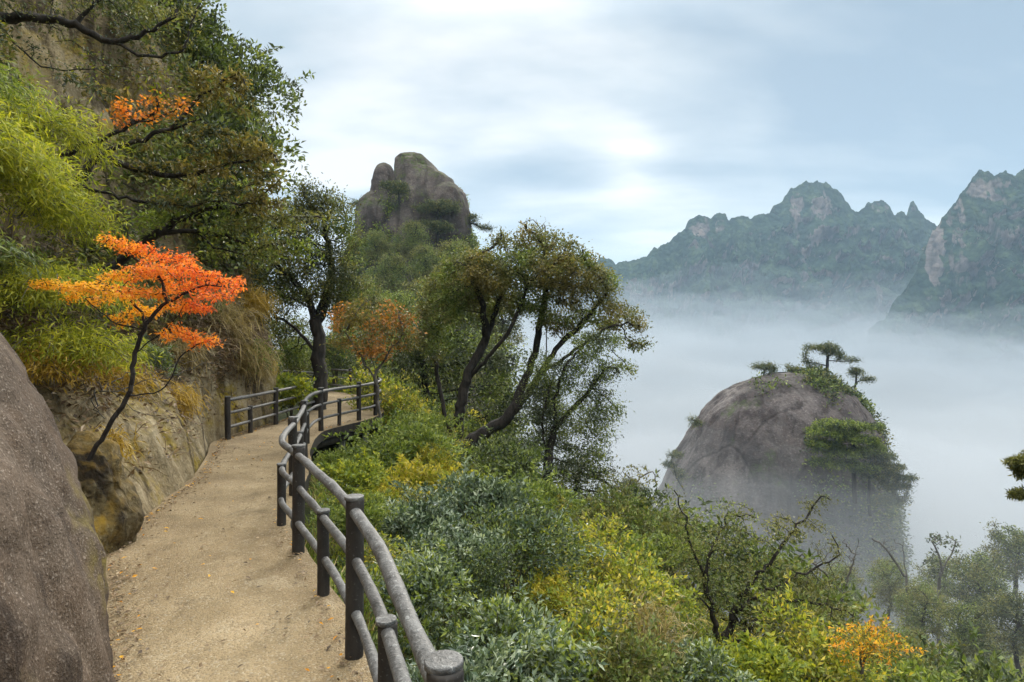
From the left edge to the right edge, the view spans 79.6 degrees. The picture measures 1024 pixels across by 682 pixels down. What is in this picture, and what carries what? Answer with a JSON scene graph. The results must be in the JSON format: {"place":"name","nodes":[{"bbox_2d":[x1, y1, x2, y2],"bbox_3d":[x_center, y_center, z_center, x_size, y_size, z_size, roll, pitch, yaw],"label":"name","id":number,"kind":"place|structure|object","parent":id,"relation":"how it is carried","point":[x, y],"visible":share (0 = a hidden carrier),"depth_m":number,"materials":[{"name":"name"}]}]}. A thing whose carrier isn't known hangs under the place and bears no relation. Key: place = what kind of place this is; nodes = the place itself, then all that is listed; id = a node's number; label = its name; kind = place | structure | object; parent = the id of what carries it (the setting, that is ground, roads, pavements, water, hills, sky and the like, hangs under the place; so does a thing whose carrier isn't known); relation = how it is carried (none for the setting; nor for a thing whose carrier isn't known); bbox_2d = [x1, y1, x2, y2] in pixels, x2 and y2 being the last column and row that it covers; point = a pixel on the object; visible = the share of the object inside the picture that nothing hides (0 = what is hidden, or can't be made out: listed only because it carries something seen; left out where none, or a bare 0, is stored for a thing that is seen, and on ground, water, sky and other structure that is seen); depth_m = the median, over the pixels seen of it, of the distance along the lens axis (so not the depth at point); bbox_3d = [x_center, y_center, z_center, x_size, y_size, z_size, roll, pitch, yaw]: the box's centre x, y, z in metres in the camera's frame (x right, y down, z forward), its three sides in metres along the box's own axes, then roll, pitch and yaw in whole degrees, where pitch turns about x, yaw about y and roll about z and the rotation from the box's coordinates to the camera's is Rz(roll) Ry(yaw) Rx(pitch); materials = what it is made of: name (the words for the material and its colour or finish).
{"place":"outdoors","nodes":[
{"label":"outdoors","id":0,"kind":"place"},
{"bbox_2d":[0,225,72,290],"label":"bamboo","id":1,"kind":"object","parent":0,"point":[13,250],"visible":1,"depth_m":5.26,"materials":[{"name":"green plant"}]},
{"bbox_2d":[0,0,278,516],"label":"cliff","id":2,"kind":"structure","parent":0,"point":[155,488],"depth_m":10.62,"materials":[{"name":"stone"}]},
{"bbox_2d":[0,36,63,141],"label":"bamboo","id":3,"kind":"object","parent":2,"relation":"on","point":[16,85],"visible":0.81,"depth_m":6.66,"materials":[{"name":"green plant"}]},
{"bbox_2d":[0,94,86,202],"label":"bamboo","id":4,"kind":"object","parent":2,"relation":"on","point":[6,143],"visible":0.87,"depth_m":5.76,"materials":[{"name":"green plant"}]},
{"bbox_2d":[0,120,128,233],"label":"bamboo","id":5,"kind":"object","parent":2,"relation":"on","point":[50,185],"visible":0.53,"depth_m":6.24,"materials":[{"name":"green plant"}]},
{"bbox_2d":[0,80,136,188],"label":"bamboo","id":6,"kind":"object","parent":2,"relation":"on","point":[74,133],"visible":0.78,"depth_m":7.50,"materials":[{"name":"green plant"}]},
{"bbox_2d":[0,173,138,264],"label":"bamboo","id":7,"kind":"object","parent":2,"relation":"on","point":[45,219],"visible":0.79,"depth_m":6.88,"materials":[{"name":"green plant"}]},
{"bbox_2d":[11,337,127,393],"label":"bamboo","id":8,"kind":"object","parent":2,"relation":"on","point":[43,369],"visible":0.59,"depth_m":6.17,"materials":[{"name":"green plant"}]},
{"bbox_2d":[0,248,156,329],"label":"bamboo","id":9,"kind":"object","parent":2,"relation":"on","point":[45,297],"visible":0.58,"depth_m":6.25,"materials":[{"name":"green plant"}]},
{"bbox_2d":[0,307,163,382],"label":"bamboo","id":10,"kind":"object","parent":2,"relation":"on","point":[103,347],"visible":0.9,"depth_m":6.27,"materials":[{"name":"green plant"}]},
{"bbox_2d":[0,0,209,85],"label":"overhanging tree","id":11,"kind":"object","parent":2,"relation":"on","point":[15,17],"visible":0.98,"depth_m":9.48,"materials":[{"name":"green plant"}]},
{"bbox_2d":[0,207,213,422],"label":"dry twigs","id":12,"kind":"object","parent":2,"relation":"on","point":[94,392],"visible":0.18,"depth_m":7.81,"materials":[{"name":"brown plant"}]},
{"bbox_2d":[59,89,200,156],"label":"rust leaved tree","id":13,"kind":"object","parent":2,"relation":"on","point":[122,108],"visible":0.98,"depth_m":7.78,"materials":[{"name":"orange plant"}]},
{"bbox_2d":[89,0,179,57],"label":"cliff shrub","id":14,"kind":"object","parent":2,"relation":"on","point":[135,9],"visible":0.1,"depth_m":12.24,"materials":[{"name":"green plant"}]},
{"bbox_2d":[0,207,276,477],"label":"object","id":15,"kind":"object","parent":2,"relation":"on","point":[223,354],"visible":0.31,"depth_m":9.35,"materials":[{"name":"plant"}]},
{"bbox_2d":[0,0,279,342],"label":"cliff undergrowth","id":16,"kind":"object","parent":2,"relation":"on","point":[10,47],"visible":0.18,"depth_m":11.55,"materials":[{"name":"green plant"}]},
{"bbox_2d":[66,112,223,224],"bbox_3d":[-7.050,-3.220,11.384,3.092,2.633,2.717,0,0,-11],"label":"cliff shrub","id":17,"kind":"object","parent":2,"relation":"on","point":[157,143],"visible":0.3,"depth_m":11.15,"materials":[{"name":"green plant"}]},
{"bbox_2d":[28,61,288,217],"bbox_3d":[-4.980,-2.742,8.513,3.832,2.318,0.791,0,0,0],"label":"overhanging tree","id":18,"kind":"object","parent":2,"relation":"on","point":[151,169],"visible":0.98,"depth_m":8.47,"materials":[{"name":"green plant"}]},
{"bbox_2d":[147,318,215,383],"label":"grass tuft","id":19,"kind":"object","parent":2,"relation":"on","point":[182,345],"visible":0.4,"depth_m":10.91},
{"bbox_2d":[176,0,247,76],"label":"cliff shrub","id":20,"kind":"object","parent":2,"relation":"on","point":[219,32],"visible":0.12,"depth_m":16.41,"materials":[{"name":"green plant"}]},
{"bbox_2d":[99,176,342,276],"bbox_3d":[-4.490,-1.797,9.494,3.759,1.597,1.032,0,0,0],"label":"overhanging tree","id":21,"kind":"object","parent":2,"relation":"on","point":[174,218],"visible":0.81,"depth_m":9.45,"materials":[{"name":"green plant"}]},
{"bbox_2d":[150,42,296,209],"bbox_3d":[-6.973,-5.071,14.744,3.543,3.525,4.061,0,0,-20],"label":"cliff shrub","id":22,"kind":"object","parent":2,"relation":"on","point":[233,115],"visible":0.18,"depth_m":14.04,"materials":[{"name":"green plant"}]},
{"bbox_2d":[151,133,305,271],"bbox_3d":[-6.379,-2.815,12.857,2.938,2.708,3.320,0,0,20],"label":"cliff shrub","id":23,"kind":"object","parent":2,"relation":"on","point":[240,237],"visible":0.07,"depth_m":12.85,"materials":[{"name":"green plant"}]},
{"bbox_2d":[154,100,309,219],"bbox_3d":[-6.670,-4.050,14.131,3.457,3.099,4.623,0,0,-39],"label":"cliff shrub","id":24,"kind":"object","parent":2,"relation":"on","point":[273,136],"visible":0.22,"depth_m":13.58,"materials":[{"name":"green plant"}]},
{"bbox_2d":[192,287,271,357],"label":"grass tuft","id":25,"kind":"object","parent":2,"relation":"on","point":[235,321],"visible":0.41,"depth_m":12.57,"materials":[{"name":"plant"}]},
{"bbox_2d":[169,186,294,279],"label":"cliff shrub","id":26,"kind":"object","parent":2,"relation":"on","point":[231,260],"visible":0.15,"depth_m":12.81,"materials":[{"name":"green plant"}]},
{"bbox_2d":[166,13,315,134],"bbox_3d":[-7.198,-6.692,16.011,4.083,2.730,3.042,0,0,-2],"label":"cliff shrub","id":27,"kind":"object","parent":2,"relation":"on","point":[210,52],"visible":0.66,"depth_m":15.64,"materials":[{"name":"green plant"}]},
{"bbox_2d":[224,335,284,398],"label":"grass tuft","id":28,"kind":"object","parent":2,"relation":"on","point":[249,364],"visible":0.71,"depth_m":13.27,"materials":[{"name":"plant"}]},
{"bbox_2d":[269,371,317,417],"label":"shrub","id":29,"kind":"object","parent":2,"relation":"on","point":[288,379],"visible":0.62,"depth_m":15.36,"materials":[{"name":"green plant"}]},
{"bbox_2d":[106,390,383,681],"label":"path","id":30,"kind":"structure","parent":0,"point":[212,606],"depth_m":4.73,"materials":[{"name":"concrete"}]},
{"bbox_2d":[107,418,362,681],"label":"path litter","id":31,"kind":"object","parent":30,"relation":"on","point":[115,594],"visible":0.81,"depth_m":4.62,"materials":[{"name":"gravel"}]},
{"bbox_2d":[224,370,314,439],"bbox_3d":[-6.447,1.606,18.057,1.840,1.088,12.562,0,0,-17],"label":"railing","id":32,"kind":"object","parent":30,"relation":"on","point":[228,412],"visible":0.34,"depth_m":12.77,"materials":[{"name":"paint"}]},
{"bbox_2d":[277,367,463,681],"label":"railing","id":33,"kind":"object","parent":30,"relation":"on","point":[386,663],"visible":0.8,"depth_m":3.65,"materials":[{"name":"paint"}]},
{"bbox_2d":[186,0,1023,349],"label":"sky","id":34,"kind":"structure","parent":0,"point":[617,124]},
{"bbox_2d":[274,328,1023,680],"bbox_3d":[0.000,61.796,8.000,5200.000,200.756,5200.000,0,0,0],"label":"ground","id":35,"kind":"structure","parent":0,"point":[938,506],"depth_m":533.51,"materials":[{"name":"soil"}]},
{"bbox_2d":[0,333,115,681],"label":"boulder","id":36,"kind":"object","parent":35,"relation":"on","point":[54,597],"visible":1,"depth_m":2.86,"materials":[{"name":"stone"}]},
{"bbox_2d":[66,430,143,553],"bbox_3d":[-3.953,1.732,5.690,0.932,1.789,1.055,0,0,0],"label":"mossy rock","id":37,"kind":"object","parent":35,"relation":"on","point":[108,488],"visible":0.33,"depth_m":5.55,"materials":[{"name":"stone"}]},
{"bbox_2d":[27,231,247,460],"bbox_3d":[-3.361,0.189,5.488,1.957,2.353,0.997,0,0,0],"label":"maple tree","id":38,"kind":"object","parent":37,"relation":"on","point":[144,271],"visible":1,"depth_m":5.49,"materials":[{"name":"orange plant"}]},
{"bbox_2d":[251,172,381,409],"bbox_3d":[-5.913,-1.206,17.116,4.260,6.863,3.038,0,0,30],"label":"broadleaf tree","id":39,"kind":"object","parent":35,"relation":"on","point":[325,291],"visible":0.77,"depth_m":16.87,"materials":[{"name":"green plant"}]},
{"bbox_2d":[294,329,373,383],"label":"shrub","id":40,"kind":"object","parent":35,"relation":"on","point":[340,356],"visible":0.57,"depth_m":23.38,"materials":[{"name":"green plant"}]},
{"bbox_2d":[319,293,427,446],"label":"rust leaved tree","id":41,"kind":"object","parent":35,"relation":"on","point":[368,344],"visible":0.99,"depth_m":14.22,"materials":[{"name":"orange plant"}]},
{"bbox_2d":[328,357,435,430],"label":"shrub","id":42,"kind":"object","parent":35,"relation":"on","point":[389,403],"visible":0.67,"depth_m":17.27,"materials":[{"name":"green plant"}]},
{"bbox_2d":[362,249,413,296],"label":"misty tree","id":43,"kind":"object","parent":35,"relation":"on","point":[394,265],"visible":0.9,"depth_m":84.14,"materials":[{"name":"green plant"}]},
{"bbox_2d":[321,406,473,477],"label":"shrub","id":44,"kind":"object","parent":35,"relation":"on","point":[393,445],"visible":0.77,"depth_m":11.36,"materials":[{"name":"green plant"}]},
{"bbox_2d":[379,480,466,556],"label":"shrub","id":45,"kind":"object","parent":35,"relation":"on","point":[423,516],"visible":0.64,"depth_m":7.29,"materials":[{"name":"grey plant"}]},
{"bbox_2d":[405,241,445,282],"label":"misty tree","id":46,"kind":"object","parent":35,"relation":"on","point":[421,267],"visible":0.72,"depth_m":87.18,"materials":[{"name":"green plant"}]},
{"bbox_2d":[339,152,514,438],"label":"rock peak","id":47,"kind":"object","parent":35,"relation":"on","point":[423,176],"visible":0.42,"depth_m":105.84,"materials":[{"name":"stone"}]},
{"bbox_2d":[391,218,432,263],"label":"misty tree","id":48,"kind":"object","parent":47,"relation":"on","point":[411,238],"visible":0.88,"depth_m":97.50,"materials":[{"name":"green plant"}]},
{"bbox_2d":[325,180,519,441],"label":"peak undergrowth","id":49,"kind":"object","parent":47,"relation":"on","point":[471,239],"visible":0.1,"depth_m":105.02,"materials":[{"name":"green plant"}]},
{"bbox_2d":[383,400,475,448],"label":"shrub","id":50,"kind":"object","parent":35,"relation":"on","point":[436,419],"visible":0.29,"depth_m":15.82,"materials":[{"name":"green plant"}]},
{"bbox_2d":[385,452,478,506],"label":"shrub","id":51,"kind":"object","parent":35,"relation":"on","point":[427,473],"visible":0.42,"depth_m":10.00,"materials":[{"name":"yellow plant"}]},
{"bbox_2d":[357,302,541,446],"bbox_3d":[-2.069,1.367,23.261,7.454,6.312,4.634,0,0,0],"label":"broadleaf tree","id":52,"kind":"object","parent":35,"relation":"on","point":[497,356],"visible":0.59,"depth_m":22.69,"materials":[{"name":"green plant"}]},
{"bbox_2d":[397,515,508,589],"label":"shrub","id":53,"kind":"object","parent":35,"relation":"on","point":[475,540],"visible":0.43,"depth_m":5.70,"materials":[{"name":"green plant"}]},
{"bbox_2d":[404,516,529,630],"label":"shrub","id":54,"kind":"object","parent":35,"relation":"on","point":[489,586],"visible":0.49,"depth_m":5.34,"materials":[{"name":"green plant"}]},
{"bbox_2d":[432,456,528,530],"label":"shrub","id":55,"kind":"object","parent":35,"relation":"on","point":[476,489],"visible":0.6,"depth_m":8.68,"materials":[{"name":"green plant"}]},
{"bbox_2d":[406,625,558,681],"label":"shrub","id":56,"kind":"object","parent":35,"relation":"on","point":[476,666],"visible":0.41,"depth_m":3.56,"materials":[{"name":"green plant"}]},
{"bbox_2d":[449,425,570,495],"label":"shrub","id":57,"kind":"object","parent":35,"relation":"on","point":[498,464],"visible":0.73,"depth_m":12.91,"materials":[{"name":"green plant"}]},
{"bbox_2d":[397,485,625,607],"bbox_3d":[-0.015,2.282,6.390,1.748,1.578,2.425,0,0,39],"label":"shrub","id":58,"kind":"object","parent":35,"relation":"on","point":[538,521],"visible":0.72,"depth_m":6.56,"materials":[{"name":"green plant"}]},
{"bbox_2d":[305,390,744,681],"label":"slope grass","id":59,"kind":"structure","parent":35,"relation":"on","point":[307,544],"depth_m":6.92,"materials":[{"name":"green plant"}]},
{"bbox_2d":[316,444,389,497],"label":"shrub","id":60,"kind":"object","parent":59,"relation":"on","point":[367,473],"visible":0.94,"depth_m":8.09,"materials":[{"name":"green plant"}]},
{"bbox_2d":[306,484,408,555],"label":"shrub","id":61,"kind":"object","parent":59,"relation":"on","point":[374,516],"visible":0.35,"depth_m":6.61,"materials":[{"name":"green plant"}]},
{"bbox_2d":[366,529,477,652],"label":"shrub","id":62,"kind":"object","parent":59,"relation":"on","point":[426,580],"visible":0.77,"depth_m":4.49,"materials":[{"name":"green plant"}]},
{"bbox_2d":[432,593,556,681],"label":"shrub","id":63,"kind":"object","parent":59,"relation":"on","point":[490,614],"visible":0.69,"depth_m":4.14,"materials":[{"name":"green plant"}]},
{"bbox_2d":[408,216,657,455],"bbox_3d":[0.548,-0.050,17.704,7.205,7.075,3.788,0,0,0],"label":"broadleaf tree","id":64,"kind":"object","parent":35,"relation":"on","point":[554,266],"visible":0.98,"depth_m":17.50,"materials":[{"name":"green plant"}]},
{"bbox_2d":[500,459,586,527],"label":"shrub","id":65,"kind":"object","parent":35,"relation":"on","point":[549,487],"visible":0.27,"depth_m":11.18,"materials":[{"name":"green plant"}]},
{"bbox_2d":[514,565,578,622],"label":"shrub","id":66,"kind":"object","parent":35,"relation":"on","point":[536,586],"visible":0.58,"depth_m":6.14,"materials":[{"name":"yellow plant"}]},
{"bbox_2d":[501,575,611,681],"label":"shrub","id":67,"kind":"object","parent":35,"relation":"on","point":[565,651],"visible":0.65,"depth_m":4.27,"materials":[{"name":"green plant"}]},
{"bbox_2d":[305,366,815,681],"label":"undergrowth","id":68,"kind":"object","parent":35,"relation":"on","point":[450,408],"visible":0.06,"depth_m":7.83,"materials":[{"name":"green plant"}]},
{"bbox_2d":[497,325,634,496],"bbox_3d":[1.250,1.928,16.346,3.950,4.800,2.033,0,0,31],"label":"broadleaf tree","id":69,"kind":"object","parent":35,"relation":"on","point":[548,408],"visible":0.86,"depth_m":15.97,"materials":[{"name":"green plant"}]},
{"bbox_2d":[517,540,628,618],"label":"shrub","id":70,"kind":"object","parent":35,"relation":"on","point":[590,578],"visible":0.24,"depth_m":7.10,"materials":[{"name":"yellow plant"}]},
{"bbox_2d":[540,502,652,570],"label":"shrub","id":71,"kind":"object","parent":35,"relation":"on","point":[610,531],"visible":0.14,"depth_m":8.79,"materials":[{"name":"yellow plant"}]},
{"bbox_2d":[540,579,672,681],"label":"shrub","id":72,"kind":"object","parent":35,"relation":"on","point":[611,611],"visible":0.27,"depth_m":5.25,"materials":[{"name":"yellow plant"}]},
{"bbox_2d":[548,511,687,629],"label":"shrub","id":73,"kind":"object","parent":35,"relation":"on","point":[619,570],"visible":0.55,"depth_m":7.38,"materials":[{"name":"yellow plant"}]},
{"bbox_2d":[563,480,679,546],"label":"shrub","id":74,"kind":"object","parent":35,"relation":"on","point":[631,516],"visible":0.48,"depth_m":12.46,"materials":[{"name":"green plant"}]},
{"bbox_2d":[551,601,692,681],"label":"shrub","id":75,"kind":"object","parent":35,"relation":"on","point":[650,653],"visible":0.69,"depth_m":4.47,"materials":[{"name":"green plant"}]},
{"bbox_2d":[600,517,704,574],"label":"shrub","id":76,"kind":"object","parent":35,"relation":"on","point":[658,547],"visible":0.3,"depth_m":9.37,"materials":[{"name":"green plant"}]},
{"bbox_2d":[580,469,727,556],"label":"shrub","id":77,"kind":"object","parent":35,"relation":"on","point":[648,499],"visible":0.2,"depth_m":13.88,"materials":[{"name":"green plant"}]},
{"bbox_2d":[612,582,709,679],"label":"shrub","id":78,"kind":"object","parent":35,"relation":"on","point":[661,626],"visible":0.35,"depth_m":5.73,"materials":[{"name":"green plant"}]},
{"bbox_2d":[609,497,715,587],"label":"shrub","id":79,"kind":"object","parent":35,"relation":"on","point":[667,531],"visible":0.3,"depth_m":11.70,"materials":[{"name":"green plant"}]},
{"bbox_2d":[628,557,702,626],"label":"shrub","id":80,"kind":"object","parent":35,"relation":"on","point":[688,595],"visible":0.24,"depth_m":7.66,"materials":[{"name":"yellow plant"}]},
{"bbox_2d":[629,635,762,681],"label":"shrub","id":81,"kind":"object","parent":35,"relation":"on","point":[704,661],"visible":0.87,"depth_m":5.34,"materials":[{"name":"green plant"}]},
{"bbox_2d":[645,496,860,645],"bbox_3d":[4.726,5.360,13.154,4.646,3.108,3.409,0,0,44],"label":"shrub","id":82,"kind":"object","parent":35,"relation":"on","point":[754,549],"visible":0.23,"depth_m":12.91,"materials":[{"name":"green plant"}]},
{"bbox_2d":[664,485,864,649],"bbox_3d":[3.696,3.446,9.034,2.907,2.700,0.951,0,0,0],"label":"broadleaf tree","id":83,"kind":"object","parent":35,"relation":"on","point":[739,605],"visible":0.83,"depth_m":8.97,"materials":[{"name":"green plant"}]},
{"bbox_2d":[719,629,825,681],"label":"shrub","id":84,"kind":"object","parent":35,"relation":"on","point":[757,658],"visible":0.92,"depth_m":6.62,"materials":[{"name":"green plant"}]},
{"bbox_2d":[652,372,904,645],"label":"rock pillar","id":85,"kind":"object","parent":35,"relation":"on","point":[744,442],"visible":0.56,"depth_m":87.19,"materials":[{"name":"stone"}]},
{"bbox_2d":[802,417,890,503],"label":"pine tree","id":86,"kind":"object","parent":85,"relation":"on","point":[836,430],"visible":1,"depth_m":77.02,"materials":[{"name":"green plant"}]},
{"bbox_2d":[857,449,923,515],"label":"pine tree","id":87,"kind":"object","parent":85,"relation":"on","point":[898,483],"visible":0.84,"depth_m":78.50,"materials":[{"name":"green plant"}]},
{"bbox_2d":[652,364,917,635],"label":"shrubs","id":88,"kind":"object","parent":35,"relation":"on","point":[895,514],"visible":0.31,"depth_m":84.88,"materials":[{"name":"green plant"}]},
{"bbox_2d":[698,541,898,677],"bbox_3d":[5.861,5.509,11.930,3.698,2.720,3.774,0,0,-27],"label":"shrub","id":89,"kind":"object","parent":35,"relation":"on","point":[818,593],"visible":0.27,"depth_m":11.93,"materials":[{"name":"green plant"}]},
{"bbox_2d":[749,568,915,681],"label":"shrub","id":90,"kind":"object","parent":35,"relation":"on","point":[816,630],"visible":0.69,"depth_m":7.25,"materials":[{"name":"green plant"}]},
{"bbox_2d":[821,615,925,681],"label":"shrub","id":91,"kind":"object","parent":35,"relation":"on","point":[876,646],"visible":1,"depth_m":6.67,"materials":[{"name":"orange plant"}]},
{"bbox_2d":[861,556,918,619],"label":"misty tree","id":92,"kind":"object","parent":35,"relation":"on","point":[885,583],"visible":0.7,"depth_m":33.71,"materials":[{"name":"green plant"}]},
{"bbox_2d":[839,633,968,681],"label":"shrub","id":93,"kind":"object","parent":35,"relation":"on","point":[934,653],"visible":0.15,"depth_m":10.75,"materials":[{"name":"green plant"}]},
{"bbox_2d":[849,634,989,681],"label":"shrub","id":94,"kind":"object","parent":35,"relation":"on","point":[902,667],"visible":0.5,"depth_m":9.56,"materials":[{"name":"green plant"}]},
{"bbox_2d":[887,576,957,656],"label":"misty tree","id":95,"kind":"object","parent":35,"relation":"on","point":[924,600],"visible":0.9,"depth_m":25.88,"materials":[{"name":"green plant"}]},
{"bbox_2d":[911,552,967,612],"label":"misty tree","id":96,"kind":"object","parent":35,"relation":"on","point":[946,583],"visible":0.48,"depth_m":35.69,"materials":[{"name":"green plant"}]},
{"bbox_2d":[902,619,1023,681],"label":"shrub","id":97,"kind":"object","parent":35,"relation":"on","point":[982,668],"visible":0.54,"depth_m":12.77,"materials":[{"name":"green plant"}]},
{"bbox_2d":[930,596,1011,668],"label":"misty tree","id":98,"kind":"object","parent":35,"relation":"on","point":[962,633],"visible":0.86,"depth_m":21.81,"materials":[{"name":"green plant"}]},
{"bbox_2d":[942,545,1022,638],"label":"misty tree","id":99,"kind":"object","parent":35,"relation":"on","point":[970,579],"visible":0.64,"depth_m":31.94,"materials":[{"name":"green plant"}]},
{"bbox_2d":[961,585,1023,676],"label":"misty tree","id":100,"kind":"object","parent":35,"relation":"on","point":[1003,610],"visible":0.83,"depth_m":24.22,"materials":[{"name":"green plant"}]},
{"bbox_2d":[978,517,1023,596],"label":"misty tree","id":101,"kind":"object","parent":35,"relation":"on","point":[1015,545],"visible":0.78,"depth_m":39.76,"materials":[{"name":"green plant"}]},
{"bbox_2d":[502,180,942,480],"bbox_3d":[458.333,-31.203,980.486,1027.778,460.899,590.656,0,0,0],"label":"mountain range","id":102,"kind":"structure","parent":0,"point":[723,299],"depth_m":906.14,"materials":[{"name":"stone"}]},
{"bbox_2d":[847,169,1023,524],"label":"mountain massif","id":103,"kind":"structure","parent":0,"point":[942,356],"depth_m":695.75,"materials":[{"name":"stone"}]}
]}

